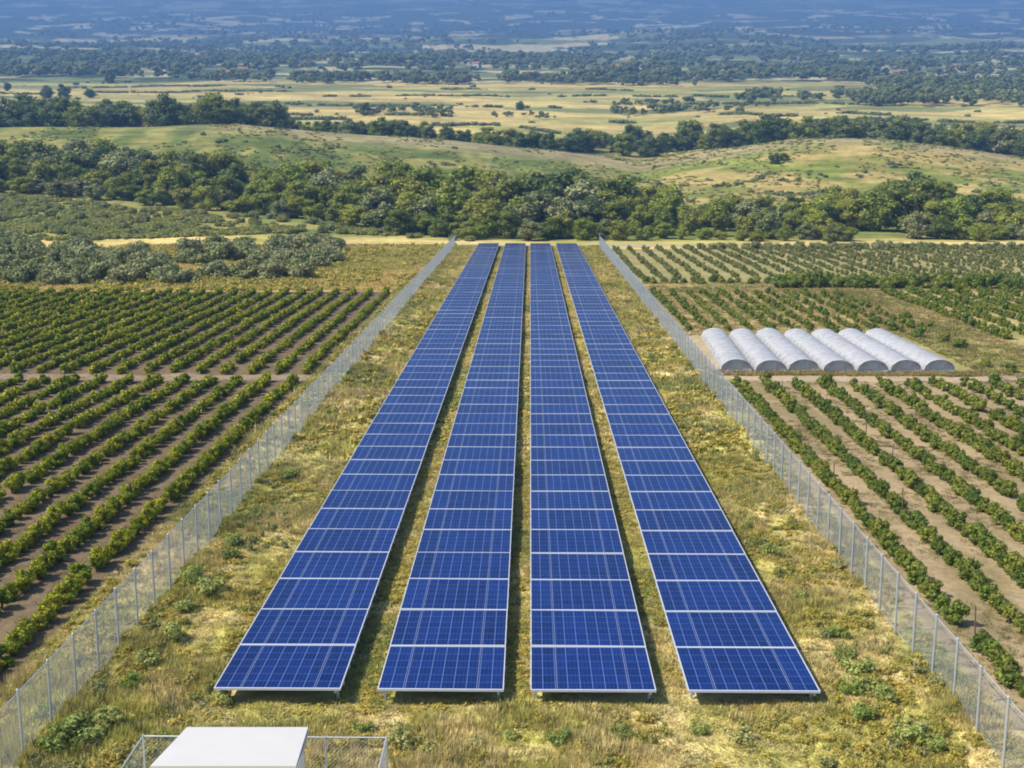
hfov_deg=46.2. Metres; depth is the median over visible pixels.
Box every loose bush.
[869,315,882,323]
[888,322,898,330]
[898,311,911,318]
[911,326,923,337]
[925,321,935,326]
[938,332,950,341]
[951,338,968,347]
[978,358,991,366]
[1004,362,1019,372]
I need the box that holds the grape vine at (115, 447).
[108,439,117,453]
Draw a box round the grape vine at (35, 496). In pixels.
[28,493,40,505]
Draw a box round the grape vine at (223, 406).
[217,401,230,415]
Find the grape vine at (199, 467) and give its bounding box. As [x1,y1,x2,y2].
[189,462,204,475]
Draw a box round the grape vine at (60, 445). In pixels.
[58,442,71,457]
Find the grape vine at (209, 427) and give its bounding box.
[202,419,215,433]
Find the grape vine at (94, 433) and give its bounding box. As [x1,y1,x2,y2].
[89,430,98,440]
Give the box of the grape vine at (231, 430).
[229,428,238,440]
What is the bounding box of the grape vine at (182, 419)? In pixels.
[177,414,186,423]
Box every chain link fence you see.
[0,236,454,767]
[599,235,1023,767]
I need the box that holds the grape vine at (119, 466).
[116,463,123,475]
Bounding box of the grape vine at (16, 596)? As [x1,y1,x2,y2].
[2,582,19,599]
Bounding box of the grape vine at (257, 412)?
[250,408,260,418]
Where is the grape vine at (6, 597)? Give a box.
[0,585,12,608]
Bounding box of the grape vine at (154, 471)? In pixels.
[146,465,158,481]
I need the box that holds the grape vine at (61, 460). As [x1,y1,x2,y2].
[48,451,65,466]
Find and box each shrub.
[0,196,9,201]
[0,213,9,221]
[0,228,24,237]
[0,237,24,245]
[0,243,12,253]
[0,249,10,254]
[0,252,21,267]
[0,256,10,267]
[0,259,38,283]
[9,232,26,238]
[10,237,28,244]
[10,241,42,260]
[13,197,27,201]
[20,259,50,274]
[21,207,33,211]
[22,235,43,242]
[28,202,39,205]
[28,255,45,263]
[30,217,40,222]
[30,240,45,247]
[34,199,45,203]
[35,233,48,237]
[35,269,66,284]
[39,247,51,255]
[40,265,67,281]
[41,222,49,229]
[43,245,77,265]
[44,210,56,216]
[47,257,80,270]
[50,215,59,219]
[51,239,69,248]
[53,205,63,209]
[53,229,66,234]
[63,219,75,225]
[64,270,90,284]
[66,235,101,248]
[66,244,97,257]
[67,259,94,272]
[68,230,77,235]
[69,263,88,277]
[73,211,88,218]
[74,251,104,262]
[75,200,85,205]
[75,234,84,239]
[76,221,88,226]
[84,260,114,281]
[91,235,102,239]
[92,245,108,250]
[94,247,111,258]
[95,203,107,207]
[96,211,108,217]
[103,246,128,263]
[103,267,137,284]
[106,258,121,266]
[113,218,124,222]
[115,221,131,228]
[118,263,131,268]
[122,265,147,281]
[124,227,137,233]
[125,240,150,248]
[126,249,149,263]
[128,207,137,213]
[129,218,145,223]
[129,244,152,253]
[132,254,174,280]
[132,257,152,263]
[140,215,150,221]
[144,249,171,259]
[148,208,155,214]
[148,261,182,280]
[151,223,162,228]
[152,212,160,216]
[152,269,179,284]
[162,209,171,215]
[169,226,181,231]
[171,247,200,263]
[174,237,204,252]
[177,268,200,282]
[187,253,211,263]
[197,259,231,277]
[198,210,208,213]
[199,230,208,235]
[200,225,211,229]
[202,233,230,246]
[204,239,245,261]
[214,221,224,225]
[226,221,235,226]
[227,260,259,277]
[228,214,237,218]
[232,236,256,241]
[233,237,255,243]
[233,239,259,248]
[235,217,244,222]
[235,245,261,259]
[237,243,252,249]
[240,258,258,264]
[246,250,273,263]
[248,211,259,218]
[248,217,262,223]
[254,260,289,278]
[257,226,270,231]
[262,258,286,272]
[263,236,291,252]
[265,213,275,218]
[268,234,292,239]
[270,248,293,260]
[275,215,288,221]
[277,224,287,228]
[282,226,297,233]
[285,257,300,263]
[285,258,315,277]
[289,233,321,249]
[289,234,301,237]
[291,251,317,268]
[292,246,321,258]
[295,223,305,227]
[307,216,317,223]
[309,243,325,249]
[311,231,331,238]
[313,254,332,266]
[316,245,345,261]
[317,225,329,232]
[318,235,346,249]
[326,224,334,230]
[329,245,342,251]
[336,227,347,233]
[406,232,414,238]
[447,234,457,240]
[464,235,475,240]
[708,243,719,249]
[715,242,726,248]
[726,242,737,247]
[740,242,749,248]
[751,240,761,248]
[763,242,774,248]
[792,240,804,247]
[809,242,815,247]
[814,242,825,248]
[826,242,840,249]
[848,241,862,247]
[870,239,885,248]
[884,240,895,248]
[894,242,906,248]
[916,241,928,248]
[928,242,935,247]
[936,242,948,248]
[960,242,971,248]
[971,243,982,249]
[982,243,992,248]
[990,242,1005,248]
[1005,241,1017,249]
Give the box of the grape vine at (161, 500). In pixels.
[154,496,166,509]
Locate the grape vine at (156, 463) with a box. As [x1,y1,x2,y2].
[146,460,164,475]
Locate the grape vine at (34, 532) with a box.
[25,528,38,541]
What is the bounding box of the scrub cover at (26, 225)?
[0,193,422,239]
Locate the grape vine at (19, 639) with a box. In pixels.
[1,630,27,649]
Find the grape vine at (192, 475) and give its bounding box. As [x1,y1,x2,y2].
[181,468,195,484]
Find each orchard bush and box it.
[753,393,764,407]
[755,397,765,407]
[757,400,769,411]
[760,404,770,415]
[764,408,773,419]
[767,411,777,420]
[770,415,781,426]
[773,417,784,424]
[773,421,782,431]
[777,422,786,437]
[782,425,792,438]
[784,397,799,409]
[786,429,801,444]
[788,403,795,412]
[788,437,797,447]
[791,439,801,452]
[793,405,806,415]
[797,412,808,420]
[799,442,811,456]
[801,446,815,455]
[801,452,818,464]
[802,416,813,427]
[805,417,816,429]
[809,420,820,428]
[809,456,819,467]
[810,422,819,435]
[811,458,829,472]
[812,460,829,476]
[814,425,827,438]
[818,425,829,438]
[819,395,831,411]
[819,468,830,479]
[820,431,831,442]
[821,472,834,486]
[822,404,832,415]
[822,434,831,443]
[825,433,842,448]
[828,476,843,489]
[829,409,842,421]
[830,406,842,413]
[830,439,840,454]
[832,413,842,424]
[833,483,847,495]
[837,415,849,427]
[837,443,847,458]
[838,486,848,497]
[840,416,849,426]
[840,486,858,503]
[841,421,849,432]
[842,453,853,463]
[845,455,854,467]
[847,422,858,436]
[847,498,860,509]
[849,398,858,410]
[849,457,861,468]
[850,462,859,475]
[851,499,865,513]
[852,428,866,441]
[853,401,862,406]
[854,402,864,414]
[854,503,866,518]
[855,463,868,477]
[856,433,868,446]
[858,409,865,417]
[859,510,869,520]
[861,512,875,527]
[862,436,874,448]
[862,468,870,480]
[864,439,877,453]
[864,471,877,484]
[866,479,875,488]
[867,412,877,422]
[869,417,876,426]
[869,517,891,537]
[870,443,880,454]
[870,476,882,490]
[874,418,883,428]
[876,479,890,497]
[877,528,889,539]
[878,420,891,431]
[878,451,889,465]
[878,531,900,550]
[881,423,892,437]
[884,402,891,414]
[884,456,894,464]
[885,491,899,508]
[886,541,895,555]
[887,457,903,471]
[890,429,898,441]
[891,406,902,417]
[892,548,912,563]
[893,432,903,444]
[893,496,907,514]
[893,544,905,562]
[896,436,902,446]
[897,411,904,422]
[897,466,907,479]
[899,508,911,520]
[899,549,917,571]
[901,438,913,449]
[901,441,912,450]
[902,414,917,428]
[903,472,916,486]
[904,466,914,477]
[905,473,923,489]
[906,417,917,429]
[906,444,917,453]
[906,510,925,526]
[906,560,927,577]
[907,567,927,584]
[908,444,917,458]
[910,516,929,532]
[913,422,927,434]
[915,447,926,461]
[915,574,934,592]
[916,479,929,497]
[917,406,924,415]
[917,525,931,535]
[918,577,943,599]
[919,428,932,441]
[920,452,935,465]
[920,524,937,542]
[923,407,932,417]
[923,458,933,471]
[924,485,939,502]
[926,409,934,421]
[927,495,942,512]
[929,436,941,448]
[929,462,936,473]
[929,493,944,501]
[929,535,943,548]
[930,411,940,420]
[932,592,951,611]
[933,415,940,424]
[933,432,941,439]
[933,463,947,478]
[934,540,950,554]
[936,417,944,427]
[937,500,949,513]
[938,441,944,450]
[939,605,962,624]
[941,418,952,429]
[941,504,956,518]
[942,440,958,455]
[942,544,952,563]
[943,469,955,483]
[944,549,962,566]
[946,514,954,526]
[947,422,955,433]
[947,443,959,459]
[947,599,970,625]
[948,510,967,528]
[951,476,963,494]
[952,422,971,441]
[952,448,965,459]
[954,556,985,580]
[957,452,965,464]
[958,482,974,497]
[959,408,968,418]
[959,525,968,536]
[960,455,972,469]
[962,523,973,536]
[963,408,973,422]
[963,428,975,437]
[963,486,981,502]
[964,411,979,424]
[964,432,975,445]
[965,460,979,473]
[967,522,988,543]
[967,570,979,589]
[968,628,992,653]
[969,432,983,445]
[971,494,983,505]
[972,416,982,423]
[972,435,982,451]
[972,574,990,593]
[973,465,982,476]
[975,418,984,429]
[976,497,989,511]
[976,529,996,548]
[978,438,994,449]
[979,466,989,480]
[979,581,998,600]
[980,634,1002,662]
[981,419,994,426]
[981,425,993,435]
[981,446,989,457]
[981,537,996,556]
[983,470,997,484]
[985,501,997,514]
[987,592,1003,606]
[987,647,1008,667]
[988,445,1000,461]
[990,408,1000,419]
[990,429,998,440]
[990,539,1008,557]
[991,505,999,515]
[991,507,1007,523]
[993,477,1003,490]
[993,598,1014,614]
[993,652,1022,682]
[994,430,1008,442]
[995,409,1005,417]
[995,450,1010,466]
[995,550,1008,566]
[998,414,1007,424]
[998,480,1010,495]
[999,513,1015,529]
[1001,601,1018,623]
[1002,481,1018,497]
[1002,550,1023,575]
[1002,670,1021,689]
[1004,437,1008,446]
[1005,457,1018,471]
[1005,521,1016,535]
[1007,415,1022,430]
[1007,521,1023,541]
[1008,435,1018,449]
[1008,459,1023,475]
[1008,560,1023,577]
[1010,567,1023,586]
[1011,418,1021,430]
[1012,435,1023,447]
[1012,611,1023,633]
[1016,445,1023,455]
[1016,493,1023,505]
[1016,617,1023,633]
[1017,531,1023,541]
[1018,422,1023,434]
[1018,499,1023,511]
[1018,678,1023,697]
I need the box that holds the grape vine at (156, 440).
[152,437,160,447]
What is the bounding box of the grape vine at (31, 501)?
[21,497,38,510]
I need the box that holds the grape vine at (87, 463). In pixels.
[79,459,89,469]
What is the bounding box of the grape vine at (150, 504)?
[141,499,160,519]
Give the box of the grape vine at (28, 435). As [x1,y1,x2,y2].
[21,428,31,439]
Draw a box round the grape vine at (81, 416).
[76,414,86,427]
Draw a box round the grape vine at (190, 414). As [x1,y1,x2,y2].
[185,411,193,421]
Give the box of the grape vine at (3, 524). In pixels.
[0,521,6,533]
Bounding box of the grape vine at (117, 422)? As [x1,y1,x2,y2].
[106,415,120,426]
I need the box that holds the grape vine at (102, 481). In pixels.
[94,476,106,488]
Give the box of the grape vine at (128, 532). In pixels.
[119,528,134,541]
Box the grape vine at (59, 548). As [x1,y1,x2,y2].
[54,546,64,552]
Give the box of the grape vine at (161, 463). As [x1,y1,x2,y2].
[159,459,167,473]
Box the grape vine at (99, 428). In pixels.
[92,423,104,437]
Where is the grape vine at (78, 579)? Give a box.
[63,573,86,589]
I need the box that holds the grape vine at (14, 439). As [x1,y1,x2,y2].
[7,434,19,447]
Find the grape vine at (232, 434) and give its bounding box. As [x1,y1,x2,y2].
[222,430,237,442]
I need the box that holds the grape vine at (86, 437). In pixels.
[82,433,89,445]
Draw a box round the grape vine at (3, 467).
[0,461,6,470]
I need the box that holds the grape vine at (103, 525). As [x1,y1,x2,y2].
[91,513,105,528]
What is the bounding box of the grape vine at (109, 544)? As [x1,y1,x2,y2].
[102,539,117,557]
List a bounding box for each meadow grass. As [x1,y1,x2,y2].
[0,454,1023,767]
[4,243,452,290]
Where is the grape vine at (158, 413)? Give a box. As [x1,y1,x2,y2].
[147,410,160,419]
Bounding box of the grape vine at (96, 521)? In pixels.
[90,516,101,531]
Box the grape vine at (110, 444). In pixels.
[100,441,114,455]
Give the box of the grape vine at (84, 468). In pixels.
[77,461,87,474]
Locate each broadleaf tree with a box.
[0,97,12,113]
[0,107,19,126]
[0,120,5,127]
[0,140,28,160]
[0,147,27,166]
[0,156,12,180]
[0,178,9,192]
[1,157,31,181]
[2,82,11,90]
[4,118,21,126]
[5,93,36,109]
[6,104,28,126]
[6,176,35,193]
[20,138,56,164]
[21,98,49,123]
[21,107,46,126]
[24,177,46,193]
[25,100,53,126]
[26,152,54,172]
[27,160,61,182]
[36,96,72,126]
[39,85,53,97]
[44,178,75,196]
[50,148,87,179]
[56,84,71,96]
[57,162,90,181]
[58,137,93,156]
[59,99,82,126]
[70,177,91,194]
[71,107,105,127]
[78,169,112,192]
[79,152,109,177]
[81,102,116,126]
[82,183,105,199]
[84,88,95,97]
[87,137,118,152]
[91,144,120,176]
[98,146,142,179]
[101,98,123,109]
[104,70,115,82]
[104,177,123,199]
[106,171,135,190]
[109,112,131,126]
[112,184,141,200]
[113,100,141,111]
[113,103,141,126]
[128,150,169,191]
[134,99,154,109]
[134,107,148,125]
[134,189,160,205]
[141,103,158,126]
[145,92,184,126]
[150,149,187,192]
[151,165,193,203]
[153,186,175,204]
[163,151,183,162]
[171,104,201,125]
[171,188,198,208]
[174,153,203,172]
[177,103,211,115]
[180,149,209,163]
[180,153,223,187]
[188,170,217,202]
[190,185,218,210]
[192,91,230,124]
[207,149,244,185]
[208,163,246,195]
[213,173,244,199]
[214,97,248,124]
[214,189,236,210]
[220,195,254,213]
[238,105,258,125]
[239,103,260,121]
[241,164,270,183]
[242,178,268,209]
[243,112,254,124]
[244,172,268,192]
[245,160,276,174]
[250,102,266,115]
[250,192,273,214]
[252,100,288,128]
[259,177,300,206]
[268,163,308,191]
[269,198,292,217]
[273,117,291,128]
[278,160,305,175]
[280,104,295,121]
[282,179,330,213]
[284,195,305,217]
[288,117,302,129]
[296,158,344,180]
[299,121,310,129]
[302,199,325,219]
[305,167,346,209]
[306,124,317,130]
[310,159,334,174]
[312,121,328,131]
[318,119,334,131]
[323,203,341,222]
[326,184,364,210]
[330,180,370,196]
[331,121,341,132]
[337,118,363,134]
[338,165,371,181]
[338,204,368,225]
[352,170,404,193]
[356,121,368,134]
[356,187,400,218]
[358,120,370,134]
[359,102,371,115]
[360,206,390,228]
[362,184,401,199]
[368,116,389,135]
[373,159,414,184]
[374,121,391,135]
[382,208,412,233]
[386,119,407,136]
[387,176,437,197]
[392,191,423,219]
[399,165,450,192]
[401,121,418,133]
[403,125,417,137]
[405,212,432,234]
[406,193,445,219]
[415,120,427,137]
[420,125,437,138]
[420,167,448,190]
[427,213,453,236]
[428,182,476,219]
[438,125,455,140]
[444,213,470,236]
[448,165,491,188]
[452,130,463,141]
[453,220,488,238]
[458,129,472,142]
[462,196,500,226]
[470,189,497,207]
[471,132,484,143]
[472,170,507,191]
[475,211,500,237]
[476,127,490,142]
[483,127,504,145]
[484,173,537,211]
[486,171,552,198]
[495,211,523,238]
[496,200,524,232]
[501,128,518,146]
[503,190,554,222]
[510,177,562,200]
[512,133,525,146]
[513,132,535,147]
[515,101,524,109]
[516,218,544,240]
[529,130,543,148]
[536,167,581,196]
[537,217,564,238]
[538,131,557,149]
[540,197,587,227]
[550,187,575,201]
[553,209,578,238]
[554,137,565,150]
[559,134,587,152]
[563,178,607,217]
[564,170,622,200]
[565,127,593,152]
[571,218,602,240]
[576,196,608,225]
[585,128,604,151]
[595,189,634,223]
[596,199,630,222]
[596,218,616,238]
[597,130,612,147]
[598,174,644,199]
[607,134,621,152]
[607,219,635,240]
[611,133,635,155]
[621,124,643,151]
[621,185,658,208]
[622,126,652,150]
[626,204,652,234]
[627,199,649,213]
[628,186,652,197]
[633,135,660,157]
[633,225,654,239]
[646,134,666,156]
[646,206,676,234]
[647,190,686,220]
[652,183,689,206]
[654,222,675,238]
[655,190,686,227]
[660,132,675,151]
[673,133,689,150]
[675,120,704,138]
[675,226,689,239]
[676,206,712,229]
[676,209,702,233]
[685,128,703,148]
[689,203,711,227]
[695,227,714,239]
[696,133,714,149]
[703,123,728,148]
[704,197,738,230]
[714,230,727,239]
[722,127,744,147]
[726,193,743,227]
[730,199,763,228]
[733,229,748,240]
[734,131,752,146]
[735,119,755,138]
[735,211,761,232]
[747,113,784,143]
[748,228,766,241]
[751,195,777,211]
[754,210,781,232]
[760,209,782,229]
[764,230,779,239]
[765,117,793,133]
[768,114,786,121]
[768,152,780,163]
[775,227,793,240]
[777,128,799,140]
[778,152,790,160]
[778,195,805,221]
[780,213,803,234]
[782,201,808,221]
[785,115,819,138]
[787,122,803,136]
[796,221,818,239]
[799,194,850,223]
[802,208,832,227]
[808,118,833,135]
[814,202,839,222]
[815,122,832,137]
[815,225,827,238]
[821,223,847,243]
[824,185,860,200]
[827,115,841,126]
[827,222,860,240]
[829,116,869,138]
[834,195,873,230]
[835,188,866,224]
[849,118,874,138]
[860,190,905,231]
[863,125,889,138]
[874,122,904,139]
[874,178,907,225]
[885,177,940,231]
[888,118,905,140]
[889,114,912,126]
[899,170,930,190]
[900,117,922,141]
[900,212,930,238]
[904,179,951,198]
[908,121,939,143]
[919,200,953,223]
[924,214,954,239]
[934,129,961,147]
[935,125,948,137]
[941,195,977,223]
[949,121,976,147]
[949,217,971,239]
[950,122,960,135]
[956,125,982,141]
[962,131,990,150]
[966,194,986,224]
[968,223,991,241]
[969,209,996,232]
[971,121,998,134]
[976,187,1016,214]
[983,133,990,152]
[984,127,999,152]
[984,223,1011,239]
[989,122,1021,153]
[990,205,1011,224]
[993,124,1023,154]
[995,211,1023,236]
[1004,195,1023,206]
[1004,223,1020,238]
[1008,202,1023,213]
[1010,136,1023,157]
[1017,225,1023,238]
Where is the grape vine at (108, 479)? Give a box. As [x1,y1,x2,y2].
[102,472,112,484]
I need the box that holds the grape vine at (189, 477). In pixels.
[179,471,192,485]
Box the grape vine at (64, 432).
[52,427,66,440]
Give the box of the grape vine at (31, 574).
[23,569,36,578]
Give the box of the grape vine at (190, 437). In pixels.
[184,434,196,446]
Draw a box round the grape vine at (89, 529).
[81,522,92,538]
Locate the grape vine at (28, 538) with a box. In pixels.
[17,532,33,547]
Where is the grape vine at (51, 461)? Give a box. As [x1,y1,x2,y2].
[42,456,56,469]
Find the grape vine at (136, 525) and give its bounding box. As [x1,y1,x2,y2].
[129,518,143,535]
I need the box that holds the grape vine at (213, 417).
[207,416,216,424]
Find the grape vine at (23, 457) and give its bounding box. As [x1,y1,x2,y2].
[15,453,27,463]
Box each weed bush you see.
[30,702,54,718]
[36,721,83,755]
[60,709,110,742]
[96,705,125,726]
[116,670,144,689]
[135,649,161,669]
[159,620,183,641]
[171,594,200,612]
[178,564,202,585]
[195,576,229,596]
[210,690,233,705]
[219,547,239,558]
[221,652,232,661]
[224,533,241,545]
[244,508,265,517]
[282,468,298,477]
[301,443,318,451]
[349,720,374,733]
[385,721,423,752]
[420,738,443,754]
[464,734,484,745]
[503,729,519,741]
[542,727,572,746]
[607,724,634,740]
[685,404,695,408]
[689,718,710,736]
[707,447,721,454]
[722,483,737,489]
[728,725,754,743]
[740,521,752,528]
[760,542,783,555]
[772,566,792,578]
[790,590,809,599]
[825,625,851,638]
[832,645,856,660]
[837,656,875,675]
[837,677,866,695]
[851,700,876,719]
[858,676,878,691]
[872,682,898,701]
[891,717,925,739]
[916,731,944,752]
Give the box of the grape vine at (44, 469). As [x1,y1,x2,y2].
[38,461,49,474]
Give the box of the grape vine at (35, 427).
[31,424,38,432]
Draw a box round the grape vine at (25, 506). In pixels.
[19,501,30,513]
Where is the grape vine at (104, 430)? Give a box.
[102,424,108,434]
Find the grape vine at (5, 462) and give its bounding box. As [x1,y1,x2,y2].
[0,454,12,471]
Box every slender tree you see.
[138,159,161,192]
[317,185,342,211]
[389,162,422,183]
[440,169,475,191]
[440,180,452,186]
[707,212,728,234]
[763,39,771,48]
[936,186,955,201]
[937,181,964,198]
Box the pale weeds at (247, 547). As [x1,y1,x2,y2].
[25,303,957,767]
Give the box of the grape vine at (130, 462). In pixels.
[117,457,133,468]
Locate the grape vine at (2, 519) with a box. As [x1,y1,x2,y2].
[0,514,12,526]
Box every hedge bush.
[642,276,649,281]
[649,276,656,283]
[660,277,668,281]
[669,277,677,282]
[679,277,687,282]
[690,275,699,281]
[695,277,706,283]
[708,274,717,281]
[717,275,726,281]
[726,277,734,283]
[746,277,756,283]
[753,275,760,282]
[763,276,771,282]
[769,273,787,287]
[783,272,795,287]
[786,273,805,287]
[799,271,815,287]
[806,271,828,288]
[822,271,835,285]
[828,276,843,287]
[840,275,851,287]
[849,275,867,287]
[858,271,875,287]
[870,273,879,286]
[876,275,887,287]
[882,273,905,287]
[903,271,920,286]
[913,273,932,287]
[922,273,936,288]
[932,274,950,287]
[941,271,960,287]
[954,277,967,288]
[960,272,974,286]
[966,273,983,288]
[981,271,997,287]
[991,271,1004,287]
[995,277,1013,289]
[1008,272,1023,287]
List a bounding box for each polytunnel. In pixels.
[701,328,751,370]
[729,328,786,371]
[755,328,819,370]
[784,328,854,371]
[811,328,888,371]
[838,328,921,370]
[865,328,954,371]
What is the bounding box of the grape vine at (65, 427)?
[60,422,69,434]
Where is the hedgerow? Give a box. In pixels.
[0,84,1023,196]
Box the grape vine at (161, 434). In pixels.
[158,431,165,443]
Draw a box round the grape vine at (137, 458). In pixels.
[133,453,140,463]
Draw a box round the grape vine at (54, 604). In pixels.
[48,599,58,609]
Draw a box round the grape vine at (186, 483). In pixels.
[182,478,189,490]
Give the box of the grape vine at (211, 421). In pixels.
[207,418,216,430]
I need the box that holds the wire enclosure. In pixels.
[121,734,387,767]
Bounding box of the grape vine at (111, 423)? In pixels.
[101,418,114,431]
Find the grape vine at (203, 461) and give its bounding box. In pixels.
[194,457,207,470]
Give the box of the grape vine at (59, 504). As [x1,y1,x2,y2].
[53,500,66,518]
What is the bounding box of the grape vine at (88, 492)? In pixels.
[81,486,93,498]
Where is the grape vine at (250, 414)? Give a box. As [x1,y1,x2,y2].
[246,410,258,424]
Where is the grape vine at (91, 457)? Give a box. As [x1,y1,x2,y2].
[87,454,95,464]
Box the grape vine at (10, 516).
[3,508,18,524]
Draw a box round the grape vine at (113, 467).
[106,464,120,477]
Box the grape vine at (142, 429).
[133,421,146,433]
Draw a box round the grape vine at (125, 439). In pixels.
[118,432,128,445]
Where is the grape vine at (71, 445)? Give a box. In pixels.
[65,440,77,454]
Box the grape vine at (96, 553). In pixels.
[88,544,107,569]
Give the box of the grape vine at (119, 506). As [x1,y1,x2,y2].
[116,500,121,511]
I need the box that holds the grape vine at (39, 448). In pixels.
[31,443,41,453]
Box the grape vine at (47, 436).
[41,433,51,446]
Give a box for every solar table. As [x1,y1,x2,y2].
[214,644,355,699]
[240,609,368,644]
[261,578,379,618]
[279,552,388,578]
[295,528,396,562]
[309,508,404,538]
[321,490,410,518]
[332,474,416,498]
[341,460,421,474]
[350,446,426,466]
[358,434,430,446]
[365,423,434,434]
[372,413,438,423]
[377,646,505,699]
[378,404,441,412]
[383,395,444,403]
[388,387,447,396]
[390,609,507,645]
[393,379,450,394]
[398,372,452,379]
[400,578,509,611]
[402,366,454,378]
[406,360,457,366]
[409,354,459,359]
[409,552,510,578]
[413,349,461,353]
[416,343,463,348]
[417,529,511,551]
[419,338,464,344]
[422,334,466,338]
[423,509,512,529]
[425,329,468,333]
[428,325,469,330]
[429,490,513,508]
[430,321,471,324]
[433,317,472,320]
[434,474,514,491]
[435,314,473,319]
[437,310,474,313]
[439,307,476,310]
[439,460,514,474]
[441,303,477,311]
[443,300,478,303]
[443,447,515,460]
[445,297,479,302]
[447,295,480,297]
[447,434,516,446]
[448,292,481,294]
[450,289,482,291]
[450,423,516,434]
[452,287,483,288]
[453,284,484,286]
[454,282,484,284]
[454,413,516,422]
[456,280,485,285]
[457,278,486,279]
[457,404,517,412]
[458,276,487,277]
[459,274,487,275]
[459,395,517,403]
[461,272,488,273]
[462,270,489,271]
[462,388,518,395]
[463,268,489,269]
[464,266,490,267]
[464,380,518,387]
[466,263,491,264]
[466,373,518,379]
[467,261,492,262]
[468,366,519,372]
[469,258,493,259]
[470,360,519,365]
[471,255,494,256]
[472,354,519,359]
[473,251,495,252]
[474,349,519,353]
[475,344,520,348]
[476,246,497,247]
[476,338,520,343]
[478,334,520,337]
[479,329,520,333]
[481,325,521,329]
[482,321,521,324]
[483,317,521,320]
[484,313,521,316]
[485,310,521,312]
[486,307,522,309]
[487,303,522,306]
[488,300,522,303]
[489,298,522,300]
[490,295,522,297]
[491,290,522,291]
[491,292,522,294]
[492,287,523,289]
[493,284,523,286]
[494,280,523,281]
[494,282,523,283]
[495,276,523,277]
[495,278,523,279]
[496,274,523,275]
[497,270,523,271]
[497,272,523,273]
[498,266,524,268]
[498,268,523,269]
[499,263,524,264]
[500,261,524,262]
[501,255,524,256]
[501,258,524,259]
[503,251,524,252]
[504,246,525,247]
[529,646,655,699]
[530,246,550,247]
[530,250,551,251]
[530,255,553,256]
[530,258,553,259]
[530,261,554,262]
[530,263,554,264]
[530,266,555,267]
[530,268,556,269]
[530,270,556,271]
[530,272,557,273]
[530,274,557,275]
[530,276,558,277]
[530,278,558,279]
[530,280,558,281]
[530,282,559,284]
[530,285,560,286]
[530,287,560,289]
[530,290,561,291]
[530,292,562,294]
[530,295,562,297]
[530,298,563,300]
[530,301,564,303]
[530,304,564,306]
[530,307,565,309]
[530,310,566,313]
[530,314,567,317]
[530,317,568,320]
[530,321,569,324]
[530,325,570,329]
[530,334,572,338]
[530,339,573,343]
[530,344,574,348]
[530,349,576,354]
[530,354,577,359]
[530,360,579,366]
[530,367,580,372]
[530,373,582,379]
[530,380,584,387]
[530,388,586,395]
[530,395,587,403]
[530,404,590,413]
[530,414,592,423]
[530,424,595,434]
[530,435,598,446]
[530,447,601,459]
[530,460,604,474]
[530,475,608,490]
[530,491,612,508]
[530,509,617,529]
[530,529,623,553]
[530,553,629,579]
[530,579,636,611]
[531,330,571,333]
[531,610,645,646]
[556,245,578,246]
[557,246,578,247]
[558,251,581,252]
[559,254,582,255]
[559,255,583,256]
[560,258,585,259]
[561,261,586,263]
[562,263,587,264]
[562,266,589,270]
[563,268,590,269]
[564,270,591,271]
[564,272,592,273]
[565,274,593,275]
[565,276,595,277]
[566,278,596,280]
[567,280,597,281]
[567,282,598,284]
[568,285,599,286]
[569,287,601,289]
[569,290,602,291]
[570,292,604,294]
[571,295,605,297]
[572,298,607,300]
[573,301,609,303]
[574,304,610,306]
[574,307,612,309]
[575,310,614,313]
[577,314,616,317]
[578,317,618,320]
[579,321,621,325]
[580,325,623,329]
[581,330,625,334]
[583,334,628,338]
[584,339,630,343]
[585,344,633,348]
[587,349,636,354]
[589,354,639,359]
[590,360,643,366]
[592,366,646,372]
[594,373,650,380]
[596,381,654,387]
[598,388,659,395]
[601,396,664,404]
[603,405,669,413]
[606,414,674,423]
[609,424,680,435]
[612,435,686,447]
[616,447,694,460]
[620,461,702,474]
[624,475,711,491]
[629,492,721,510]
[635,510,732,530]
[641,531,744,562]
[648,554,759,589]
[655,581,776,612]
[665,611,795,656]
[675,647,820,699]
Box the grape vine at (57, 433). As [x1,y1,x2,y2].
[52,430,61,441]
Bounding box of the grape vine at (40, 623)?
[30,612,47,629]
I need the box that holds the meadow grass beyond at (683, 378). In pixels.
[226,244,783,462]
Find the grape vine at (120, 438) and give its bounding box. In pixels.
[116,435,123,446]
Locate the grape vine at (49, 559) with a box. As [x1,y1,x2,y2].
[35,549,56,568]
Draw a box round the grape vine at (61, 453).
[54,451,64,459]
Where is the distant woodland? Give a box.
[0,9,1023,125]
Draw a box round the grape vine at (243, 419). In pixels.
[238,415,248,430]
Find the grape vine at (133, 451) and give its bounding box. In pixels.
[129,448,141,460]
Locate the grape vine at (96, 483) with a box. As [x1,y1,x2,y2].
[90,479,101,494]
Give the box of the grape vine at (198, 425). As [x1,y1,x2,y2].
[195,423,204,438]
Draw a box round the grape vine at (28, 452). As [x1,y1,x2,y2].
[22,448,34,460]
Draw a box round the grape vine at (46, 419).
[40,416,50,428]
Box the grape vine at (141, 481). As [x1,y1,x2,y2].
[135,474,147,490]
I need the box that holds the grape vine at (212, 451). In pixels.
[207,448,218,461]
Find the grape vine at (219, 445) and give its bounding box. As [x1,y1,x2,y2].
[214,441,222,454]
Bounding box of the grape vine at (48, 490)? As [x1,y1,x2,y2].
[43,486,53,497]
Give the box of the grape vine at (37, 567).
[26,557,46,580]
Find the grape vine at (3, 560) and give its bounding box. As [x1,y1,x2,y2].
[0,550,6,564]
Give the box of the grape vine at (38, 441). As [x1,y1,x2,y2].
[30,438,45,451]

